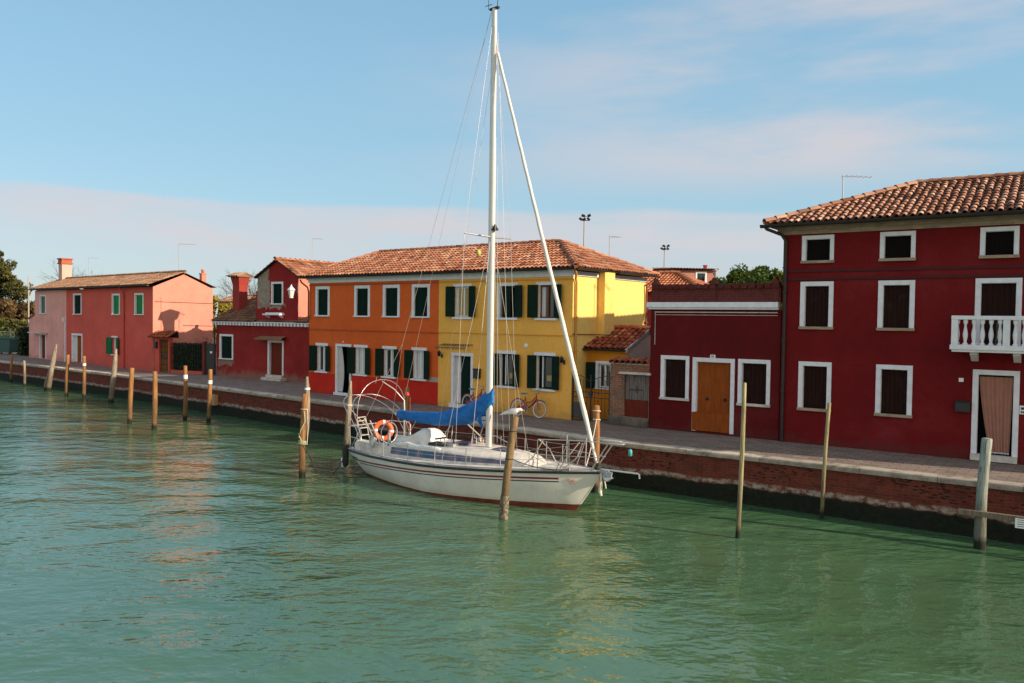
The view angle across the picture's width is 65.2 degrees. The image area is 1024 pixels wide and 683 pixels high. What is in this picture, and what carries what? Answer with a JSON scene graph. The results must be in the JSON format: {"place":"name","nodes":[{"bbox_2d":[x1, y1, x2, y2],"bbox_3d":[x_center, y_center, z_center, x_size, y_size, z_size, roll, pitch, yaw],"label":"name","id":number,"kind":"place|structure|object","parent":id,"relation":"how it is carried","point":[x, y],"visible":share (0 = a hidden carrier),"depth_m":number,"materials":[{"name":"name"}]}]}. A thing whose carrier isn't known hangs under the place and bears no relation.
{"place":"outdoors","nodes":[
{"label":"outdoors","id":0,"kind":"place"},
{"bbox_2d":[27,258,116,361],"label":"pale pink house","id":1,"kind":"structure","parent":0,"point":[47,326],"depth_m":60.22,"materials":[{"name":"paint"}]},
{"bbox_2d":[39,295,45,313],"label":"window","id":2,"kind":"structure","parent":1,"relation":"in","point":[42,299],"depth_m":60.82,"materials":[{"name":"green wood"}]},
{"bbox_2d":[39,334,45,358],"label":"door","id":3,"kind":"structure","parent":1,"relation":"in","point":[42,337],"depth_m":61.10,"materials":[{"name":"white stone"}]},
{"bbox_2d":[59,269,215,371],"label":"coral house","id":4,"kind":"structure","parent":0,"point":[128,315],"depth_m":51.39,"materials":[{"name":"paint"}]},
{"bbox_2d":[72,293,81,314],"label":"window","id":5,"kind":"structure","parent":4,"relation":"in","point":[77,298],"depth_m":56.50,"materials":[{"name":"green wood"}]},
{"bbox_2d":[72,333,82,362],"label":"door","id":6,"kind":"structure","parent":4,"relation":"in","point":[77,339],"depth_m":56.77,"materials":[{"name":"white wood"}]},
{"bbox_2d":[106,336,117,355],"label":"window","id":7,"kind":"structure","parent":4,"relation":"in","point":[108,339],"depth_m":52.68,"materials":[{"name":"green wood"}]},
{"bbox_2d":[111,294,119,314],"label":"window","id":8,"kind":"structure","parent":4,"relation":"in","point":[115,297],"depth_m":52.25,"materials":[{"name":"green wood"}]},
{"bbox_2d":[133,293,143,314],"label":"window","id":9,"kind":"structure","parent":4,"relation":"in","point":[138,297],"depth_m":50.06,"materials":[{"name":"green wood"}]},
{"bbox_2d":[296,244,514,405],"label":"orange house","id":10,"kind":"structure","parent":0,"point":[360,308],"depth_m":34.44,"materials":[{"name":"paint"}]},
{"bbox_2d":[309,343,329,372],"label":"window","id":11,"kind":"structure","parent":10,"relation":"in","point":[323,348],"depth_m":36.77,"materials":[{"name":"green wood"}]},
{"bbox_2d":[314,286,329,316],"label":"window","id":12,"kind":"structure","parent":10,"relation":"in","point":[322,293],"depth_m":36.56,"materials":[{"name":"white stone"}]},
{"bbox_2d":[333,341,351,395],"bbox_3d":[-7.412,1.192,35.811,1.060,2.410,0.610,2,2,38],"label":"door","id":13,"kind":"structure","parent":10,"relation":"in","point":[342,378],"depth_m":35.94,"materials":[{"name":"white fabric"}]},
{"bbox_2d":[347,345,369,376],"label":"window","id":14,"kind":"structure","parent":10,"relation":"in","point":[362,351],"depth_m":35.12,"materials":[{"name":"green wood"}]},
{"bbox_2d":[353,285,369,316],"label":"window","id":15,"kind":"structure","parent":10,"relation":"in","point":[361,293],"depth_m":34.90,"materials":[{"name":"wood"}]},
{"bbox_2d":[375,346,398,378],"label":"window","id":16,"kind":"structure","parent":10,"relation":"in","point":[388,354],"depth_m":34.00,"materials":[{"name":"wood"}]},
{"bbox_2d":[381,285,399,317],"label":"window","id":17,"kind":"structure","parent":10,"relation":"in","point":[391,293],"depth_m":33.75,"materials":[{"name":"green wood"}]},
{"bbox_2d":[404,347,428,380],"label":"window","id":18,"kind":"structure","parent":10,"relation":"in","point":[421,356],"depth_m":32.90,"materials":[{"name":"green wood"}]},
{"bbox_2d":[410,284,429,317],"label":"window","id":19,"kind":"structure","parent":10,"relation":"in","point":[420,300],"depth_m":32.66,"materials":[{"name":"wood"}]},
{"bbox_2d":[0,379,1023,682],"bbox_3d":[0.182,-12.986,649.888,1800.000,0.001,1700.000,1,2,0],"label":"water","id":20,"kind":"structure","parent":0,"point":[176,547],"depth_m":14.82,"materials":[{"name":"green liquid"}]},
{"bbox_2d":[10,355,12,381],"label":"mooring pole","id":21,"kind":"object","parent":20,"relation":"in","point":[11,368],"visible":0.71,"depth_m":55.12,"materials":[{"name":"brown wood"}]},
{"bbox_2d":[23,361,25,386],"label":"mooring pole","id":22,"kind":"object","parent":20,"relation":"in","point":[24,373],"visible":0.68,"depth_m":51.94,"materials":[{"name":"brown wood"}]},
{"bbox_2d":[44,344,56,390],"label":"mooring pole","id":23,"kind":"object","parent":20,"relation":"in","point":[48,382],"visible":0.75,"depth_m":49.45,"materials":[{"name":"brown wood"}]},
{"bbox_2d":[64,355,69,396],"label":"mooring pole","id":24,"kind":"object","parent":20,"relation":"in","point":[67,374],"visible":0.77,"depth_m":45.94,"materials":[{"name":"brown wood"}]},
{"bbox_2d":[82,356,85,397],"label":"mooring pole","id":25,"kind":"object","parent":20,"relation":"in","point":[84,379],"visible":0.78,"depth_m":45.42,"materials":[{"name":"brown wood"}]},
{"bbox_2d":[108,349,116,402],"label":"mooring pole","id":26,"kind":"object","parent":20,"relation":"in","point":[112,383],"visible":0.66,"depth_m":43.21,"materials":[{"name":"brown wood"}]},
{"bbox_2d":[127,368,133,423],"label":"mooring pole","id":27,"kind":"object","parent":20,"relation":"in","point":[130,395],"visible":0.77,"depth_m":34.99,"materials":[{"name":"brown wood"}]},
{"bbox_2d":[151,371,157,429],"bbox_3d":[-14.944,2.865,33.377,0.298,3.242,0.224,1,2,0],"label":"mooring pole","id":28,"kind":"object","parent":20,"relation":"in","point":[154,405],"visible":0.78,"depth_m":33.30,"materials":[{"name":"brown wood"}]},
{"bbox_2d":[183,366,187,419],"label":"mooring pole","id":29,"kind":"object","parent":20,"relation":"in","point":[185,395],"visible":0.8,"depth_m":36.42,"materials":[{"name":"brown wood"}]},
{"bbox_2d":[206,369,211,422],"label":"mooring pole","id":30,"kind":"object","parent":20,"relation":"in","point":[209,404],"visible":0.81,"depth_m":35.75,"materials":[{"name":"brown wood"}]},
{"bbox_2d":[298,394,307,477],"bbox_3d":[-6.209,3.212,23.814,0.308,3.308,0.257,1,2,0],"label":"mooring pole","id":31,"kind":"object","parent":20,"relation":"in","point":[302,435],"visible":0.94,"depth_m":23.74,"materials":[{"name":"brown wood"}]},
{"bbox_2d":[304,444,348,474],"bbox_3d":[-5.625,3.571,24.331,0.028,1.077,1.651,2,2,40],"label":"mooring line","id":32,"kind":"object","parent":31,"relation":"attached to","point":[314,465],"visible":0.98,"depth_m":24.06,"materials":[{"name":"fabric"}]},
{"bbox_2d":[304,377,309,442],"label":"mooring pole","id":33,"kind":"object","parent":20,"relation":"in","point":[307,389],"visible":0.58,"depth_m":30.41,"materials":[{"name":"brown wood"}]},
{"bbox_2d":[343,381,351,445],"bbox_3d":[-5.997,3.078,28.997,0.425,3.312,0.245,1,2,0],"label":"mooring pole","id":34,"kind":"object","parent":20,"relation":"in","point":[347,420],"visible":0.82,"depth_m":28.91,"materials":[{"name":"brown wood"}]},
{"bbox_2d":[405,387,409,435],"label":"mooring pole","id":35,"kind":"object","parent":20,"relation":"in","point":[407,401],"visible":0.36,"depth_m":28.70,"materials":[{"name":"brown wood"}]},
{"bbox_2d":[341,0,624,510],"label":"sailboat","id":36,"kind":"object","parent":20,"relation":"on","point":[433,461],"visible":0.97,"depth_m":21.81,"materials":[{"name":"plastic"}]},
{"bbox_2d":[498,416,518,519],"bbox_3d":[-0.093,3.438,19.248,0.475,3.279,0.256,1,2,0],"label":"mooring pole","id":37,"kind":"object","parent":20,"relation":"in","point":[504,506],"visible":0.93,"depth_m":19.16,"materials":[{"name":"brown wood"}]},
{"bbox_2d":[499,408,523,415],"bbox_3d":[-0.026,1.695,19.212,0.671,0.212,0.176,1,2,12],"label":"seagull","id":38,"kind":"object","parent":37,"relation":"on","point":[512,411],"visible":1,"depth_m":19.15,"materials":[{"name":"white"}]},
{"bbox_2d":[513,459,566,469],"bbox_3d":[0.697,3.009,19.647,1.617,0.393,0.028,0,2,-26],"label":"mooring line","id":39,"kind":"object","parent":37,"relation":"attached to","point":[539,467],"visible":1,"depth_m":19.63,"materials":[{"name":"fabric"}]},
{"bbox_2d":[591,405,600,492],"bbox_3d":[2.334,3.406,22.411,0.264,3.239,0.231,1,2,0],"label":"mooring pole","id":40,"kind":"object","parent":20,"relation":"in","point":[596,416],"visible":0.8,"depth_m":22.32,"materials":[{"name":"brown wood"}]},
{"bbox_2d":[585,420,596,466],"bbox_3d":[2.118,2.688,21.337,0.028,0.982,1.955,1,2,13],"label":"mooring line","id":41,"kind":"object","parent":40,"relation":"attached to","point":[590,447],"visible":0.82,"depth_m":21.27,"materials":[{"name":"fabric"}]},
{"bbox_2d":[735,382,746,538],"bbox_3d":[5.066,3.049,17.808,0.217,4.278,0.118,1,2,0],"label":"mooring pole","id":42,"kind":"object","parent":20,"relation":"in","point":[741,469],"visible":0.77,"depth_m":17.76,"materials":[{"name":"brown wood"}]},
{"bbox_2d":[820,402,830,518],"bbox_3d":[7.707,3.333,19.716,0.219,3.676,0.100,1,2,0],"label":"mooring pole","id":43,"kind":"object","parent":20,"relation":"in","point":[822,498],"visible":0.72,"depth_m":19.67,"materials":[{"name":"brown wood"}]},
{"bbox_2d":[973,438,992,549],"bbox_3d":[10.143,3.676,17.253,0.314,3.199,0.255,1,2,0],"label":"mooring pole","id":44,"kind":"object","parent":20,"relation":"in","point":[980,529],"visible":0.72,"depth_m":17.16,"materials":[{"name":"grey wood"}]},
{"bbox_2d":[958,508,1023,528],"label":"timber rail","id":45,"kind":"object","parent":44,"relation":"attached to","point":[1018,521],"visible":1,"depth_m":16.94,"materials":[{"name":"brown wood"}]},
{"bbox_2d":[0,360,1023,544],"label":"quay wall","id":46,"kind":"structure","parent":0,"point":[933,502],"depth_m":21.78,"materials":[{"name":"brick"}]},
{"bbox_2d":[207,394,217,404],"bbox_3d":[-14.558,2.832,38.935,0.640,0.500,0.220,2,2,41],"label":"wall box","id":47,"kind":"object","parent":46,"relation":"attached to","point":[214,399],"visible":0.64,"depth_m":38.73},
{"bbox_2d":[601,468,639,478],"bbox_3d":[3.029,3.775,22.921,1.406,0.168,0.052,2,2,33],"label":"drain pipe","id":48,"kind":"object","parent":46,"relation":"attached to","point":[638,474],"visible":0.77,"depth_m":22.79,"materials":[{"name":"white paint"}]},
{"bbox_2d":[0,352,1023,482],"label":"quay pavement","id":49,"kind":"structure","parent":0,"point":[931,464],"depth_m":24.10,"materials":[{"name":"grey stone"}]},
{"bbox_2d":[0,329,11,336],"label":"fence","id":50,"kind":"object","parent":49,"relation":"on","point":[7,333],"visible":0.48,"depth_m":68.07,"materials":[{"name":"green metal"}]},
{"bbox_2d":[0,337,20,354],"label":"waste container","id":51,"kind":"object","parent":49,"relation":"on","point":[7,345],"visible":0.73,"depth_m":66.82,"materials":[{"name":"green plastic"}]},
{"bbox_2d":[0,276,28,326],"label":"utility pole","id":52,"kind":"object","parent":49,"relation":"on","point":[28,299],"visible":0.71,"depth_m":67.41,"materials":[{"name":"white metal"}]},
{"bbox_2d":[147,330,178,372],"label":"garden gateway","id":53,"kind":"object","parent":49,"relation":"on","point":[163,345],"visible":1,"depth_m":48.63,"materials":[{"name":"red paint"}]},
{"bbox_2d":[161,339,167,371],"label":"door","id":54,"kind":"structure","parent":53,"relation":"in","point":[164,343],"depth_m":48.67,"materials":[{"name":"brown wood"}]},
{"bbox_2d":[170,342,206,374],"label":"hedged fence","id":55,"kind":"object","parent":49,"relation":"on","point":[191,356],"visible":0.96,"depth_m":47.82,"materials":[{"name":"green plant"}]},
{"bbox_2d":[205,343,215,373],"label":"dark metal gate","id":56,"kind":"structure","parent":55,"relation":"attached to","point":[209,358],"depth_m":46.94,"materials":[{"name":"grey metal"}]},
{"bbox_2d":[211,256,336,382],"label":"red cottage","id":57,"kind":"structure","parent":49,"relation":"on","point":[263,333],"depth_m":44.09,"materials":[{"name":"paint"}]},
{"bbox_2d":[218,334,233,359],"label":"window","id":58,"kind":"structure","parent":57,"relation":"in","point":[225,340],"depth_m":46.19,"materials":[{"name":"green wood"}]},
{"bbox_2d":[261,340,286,381],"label":"door","id":59,"kind":"structure","parent":57,"relation":"in","point":[275,361],"depth_m":43.82,"materials":[{"name":"white wood"}]},
{"bbox_2d":[270,282,283,304],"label":"window","id":60,"kind":"structure","parent":57,"relation":"in","point":[276,287],"depth_m":43.71,"materials":[{"name":"green wood"}]},
{"bbox_2d":[287,284,297,297],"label":"hanging lantern","id":61,"kind":"object","parent":57,"relation":"attached to","point":[291,289],"visible":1,"depth_m":42.27,"materials":[{"name":"white glass"}]},
{"bbox_2d":[461,385,485,405],"bbox_3d":[-1.388,2.136,30.286,0.540,1.041,1.636,7,-3,-42],"label":"bicycle","id":62,"kind":"object","parent":49,"relation":"on","point":[471,398],"visible":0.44,"depth_m":30.42,"materials":[{"name":"red paint"}]},
{"bbox_2d":[510,389,546,417],"bbox_3d":[0.600,2.204,28.822,1.636,1.041,0.540,2,-4,38],"label":"bicycle","id":63,"kind":"object","parent":49,"relation":"on","point":[524,407],"visible":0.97,"depth_m":28.75,"materials":[{"name":"red metal"}]},
{"bbox_2d":[431,239,660,419],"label":"yellow house","id":64,"kind":"structure","parent":49,"relation":"on","point":[600,294],"depth_m":29.75,"materials":[{"name":"paint"}]},
{"bbox_2d":[445,284,474,318],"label":"window","id":65,"kind":"structure","parent":64,"relation":"in","point":[467,293],"depth_m":31.40,"materials":[{"name":"green wood"}]},
{"bbox_2d":[448,352,473,407],"bbox_3d":[-1.902,1.519,31.343,1.140,2.155,0.460,2,2,38],"label":"door","id":66,"kind":"structure","parent":64,"relation":"in","point":[465,382],"depth_m":31.47,"materials":[{"name":"white stone"}]},
{"bbox_2d":[493,350,518,388],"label":"window","id":67,"kind":"structure","parent":64,"relation":"in","point":[508,377],"depth_m":30.04,"materials":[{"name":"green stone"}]},
{"bbox_2d":[496,282,521,319],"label":"window","id":68,"kind":"structure","parent":64,"relation":"in","point":[515,310],"depth_m":29.81,"materials":[{"name":"green wood"}]},
{"bbox_2d":[527,352,558,391],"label":"window","id":69,"kind":"structure","parent":64,"relation":"in","point":[547,363],"depth_m":28.97,"materials":[{"name":"green wood"}]},
{"bbox_2d":[527,282,561,320],"bbox_3d":[1.229,-1.449,28.705,1.446,1.380,0.352,2,2,38],"label":"window","id":70,"kind":"structure","parent":64,"relation":"in","point":[547,309],"depth_m":28.91,"materials":[{"name":"green wood"}]},
{"bbox_2d":[571,372,609,420],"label":"iron gate","id":71,"kind":"structure","parent":49,"relation":"on","point":[577,411],"depth_m":27.72,"materials":[{"name":"black metal"}]},
{"bbox_2d":[582,325,650,419],"bbox_3d":[4.151,1.059,29.672,2.020,3.375,3.705,2,2,35],"label":"yellow annex","id":72,"kind":"object","parent":49,"relation":"on","point":[631,341],"visible":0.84,"depth_m":28.57,"materials":[{"name":"tile"}]},
{"bbox_2d":[586,361,609,389],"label":"window","id":73,"kind":"structure","parent":72,"relation":"in","point":[597,369],"depth_m":28.55,"materials":[{"name":"white wood"}]},
{"bbox_2d":[608,356,650,427],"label":"brick garden wall","id":74,"kind":"structure","parent":49,"relation":"on","point":[629,392],"depth_m":26.77,"materials":[{"name":"red brick"}]},
{"bbox_2d":[625,374,648,417],"bbox_3d":[4.180,1.820,26.672,0.870,1.399,0.062,2,2,35],"label":"door","id":75,"kind":"structure","parent":74,"relation":"in","point":[637,386],"depth_m":26.68,"materials":[{"name":"grey wood"}]},
{"bbox_2d":[0,0,1023,316],"label":"sky","id":76,"kind":"structure","parent":0,"point":[134,134],"materials":[{"name":"blue"}]},
{"bbox_2d":[642,270,708,325],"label":"terracotta roofed house","id":77,"kind":"structure","parent":0,"point":[673,277],"depth_m":40.96,"materials":[{"name":"orange tile"}]},
{"bbox_2d":[652,265,718,282],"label":"faded pink house","id":78,"kind":"structure","parent":0,"point":[704,274],"depth_m":60.74,"materials":[{"name":"paint"}]},
{"bbox_2d":[696,271,706,281],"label":"window","id":79,"kind":"structure","parent":78,"relation":"in","point":[702,276],"depth_m":60.77,"materials":[{"name":"white stone"}]},
{"bbox_2d":[646,276,810,440],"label":"dark red house","id":80,"kind":"structure","parent":0,"point":[714,344],"depth_m":24.97,"materials":[{"name":"paint"}]},
{"bbox_2d":[659,355,689,400],"bbox_3d":[5.265,1.171,25.810,1.020,1.435,0.212,2,2,36],"label":"window","id":81,"kind":"structure","parent":80,"relation":"in","point":[674,378],"depth_m":25.86,"materials":[{"name":"white stone"}]},
{"bbox_2d":[691,357,734,433],"bbox_3d":[6.317,1.680,25.080,1.375,2.325,0.175,2,2,36],"label":"door","id":82,"kind":"structure","parent":80,"relation":"in","point":[713,379],"depth_m":25.09,"materials":[{"name":"orange wood"}]},
{"bbox_2d":[736,359,770,407],"bbox_3d":[7.358,1.256,24.295,1.030,1.425,0.212,2,2,36],"label":"window","id":83,"kind":"structure","parent":80,"relation":"in","point":[756,373],"depth_m":24.33,"materials":[{"name":"white stone"}]},
{"bbox_2d":[760,171,1023,464],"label":"dark red house","id":84,"kind":"structure","parent":0,"point":[905,301],"depth_m":21.90,"materials":[{"name":"paint"}]},
{"bbox_2d":[796,361,831,412],"bbox_3d":[8.791,1.303,23.220,0.960,1.430,0.212,2,2,35],"label":"window","id":85,"kind":"structure","parent":84,"relation":"in","point":[814,378],"depth_m":23.27,"materials":[{"name":"white stone"}]},
{"bbox_2d":[798,281,833,329],"bbox_3d":[8.824,-1.041,23.156,0.960,1.380,0.212,2,2,35],"label":"window","id":86,"kind":"structure","parent":84,"relation":"in","point":[816,298],"depth_m":23.21,"materials":[{"name":"white stone"}]},
{"bbox_2d":[800,234,834,263],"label":"window","id":87,"kind":"structure","parent":84,"relation":"in","point":[815,248],"depth_m":23.14,"materials":[{"name":"white stone"}]},
{"bbox_2d":[842,174,871,197],"bbox_3d":[10.994,-4.358,25.570,1.000,1.920,0.440,1,2,-6],"label":"tv antenna","id":88,"kind":"object","parent":84,"relation":"on","point":[857,176],"visible":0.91,"depth_m":25.51,"materials":[{"name":"metal"}]},
{"bbox_2d":[874,364,912,418],"bbox_3d":[10.513,1.360,22.021,0.960,1.430,0.212,2,2,35],"label":"window","id":89,"kind":"structure","parent":84,"relation":"in","point":[893,391],"depth_m":22.06,"materials":[{"name":"wood"}]},
{"bbox_2d":[876,280,914,330],"bbox_3d":[10.545,-0.984,21.957,0.960,1.380,0.212,2,2,35],"label":"window","id":90,"kind":"structure","parent":84,"relation":"in","point":[896,298],"depth_m":22.00,"materials":[{"name":"white stone"}]},
{"bbox_2d":[878,231,915,261],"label":"window","id":91,"kind":"structure","parent":84,"relation":"in","point":[898,245],"depth_m":21.94,"materials":[{"name":"white stone"}]},
{"bbox_2d":[970,369,1019,463],"bbox_3d":[12.501,1.914,20.701,1.040,2.350,0.460,2,2,35],"label":"door","id":92,"kind":"structure","parent":84,"relation":"in","point":[995,393],"depth_m":20.66,"materials":[{"name":"white stone"}]},
{"bbox_2d":[975,278,1022,345],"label":"balcony door","id":93,"kind":"structure","parent":84,"relation":"in","point":[993,296],"depth_m":20.65,"materials":[{"name":"white stone"}]},
{"bbox_2d":[979,226,1019,258],"bbox_3d":[12.525,-2.541,20.550,0.900,0.805,0.212,2,2,35],"label":"window","id":94,"kind":"structure","parent":84,"relation":"in","point":[995,242],"depth_m":20.57,"materials":[{"name":"white stone"}]},
{"label":"ground","id":95,"kind":"structure","parent":0,"visible":0},
{"bbox_2d":[0,317,27,350],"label":"garden hedge","id":96,"kind":"object","parent":95,"relation":"on","point":[7,324],"visible":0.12,"depth_m":73.21,"materials":[{"name":"green plant"}]},
{"bbox_2d":[0,251,34,326],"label":"conifer tree","id":97,"kind":"object","parent":95,"relation":"on","point":[9,282],"visible":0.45,"depth_m":78.64,"materials":[{"name":"green plant"}]},
{"bbox_2d":[0,297,34,326],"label":"broadleaf tree","id":98,"kind":"object","parent":95,"relation":"on","point":[10,309],"visible":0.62,"depth_m":75.83,"materials":[{"name":"green plant"}]},
{"bbox_2d":[13,327,28,355],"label":"dark shrub","id":99,"kind":"object","parent":95,"relation":"on","point":[24,342],"visible":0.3,"depth_m":65.07,"materials":[{"name":"green plant"}]},
{"bbox_2d":[36,256,103,282],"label":"bare tree","id":100,"kind":"object","parent":95,"relation":"on","point":[58,276],"visible":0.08,"depth_m":78.28,"materials":[{"name":"brown plant"}]},
{"bbox_2d":[213,295,232,352],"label":"yellow shrub","id":101,"kind":"object","parent":95,"relation":"on","point":[222,308],"visible":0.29,"depth_m":59.84,"materials":[{"name":"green plant"}]},
{"bbox_2d":[218,294,252,304],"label":"cream yellow house","id":102,"kind":"structure","parent":95,"relation":"on","point":[228,299],"depth_m":83.87,"materials":[{"name":"paint"}]},
{"bbox_2d":[214,271,257,297],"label":"bare tree","id":103,"kind":"object","parent":95,"relation":"on","point":[225,284],"visible":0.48,"depth_m":92.20,"materials":[{"name":"plant"}]},
{"bbox_2d":[246,268,259,294],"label":"bare tree","id":104,"kind":"object","parent":95,"relation":"on","point":[252,286],"visible":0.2,"depth_m":85.83,"materials":[{"name":"plant"}]},
{"bbox_2d":[579,214,590,246],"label":"floodlight mast","id":105,"kind":"object","parent":95,"relation":"on","point":[584,218],"visible":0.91,"depth_m":116.47,"materials":[{"name":"grey metal"}]},
{"bbox_2d":[660,245,669,267],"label":"floodlight mast","id":106,"kind":"object","parent":95,"relation":"on","point":[664,248],"visible":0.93,"depth_m":147.43,"materials":[{"name":"grey metal"}]},
{"bbox_2d":[708,263,782,309],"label":"stone pine","id":107,"kind":"object","parent":95,"relation":"on","point":[761,274],"visible":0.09,"depth_m":50.69,"materials":[{"name":"green plant"}]}
]}

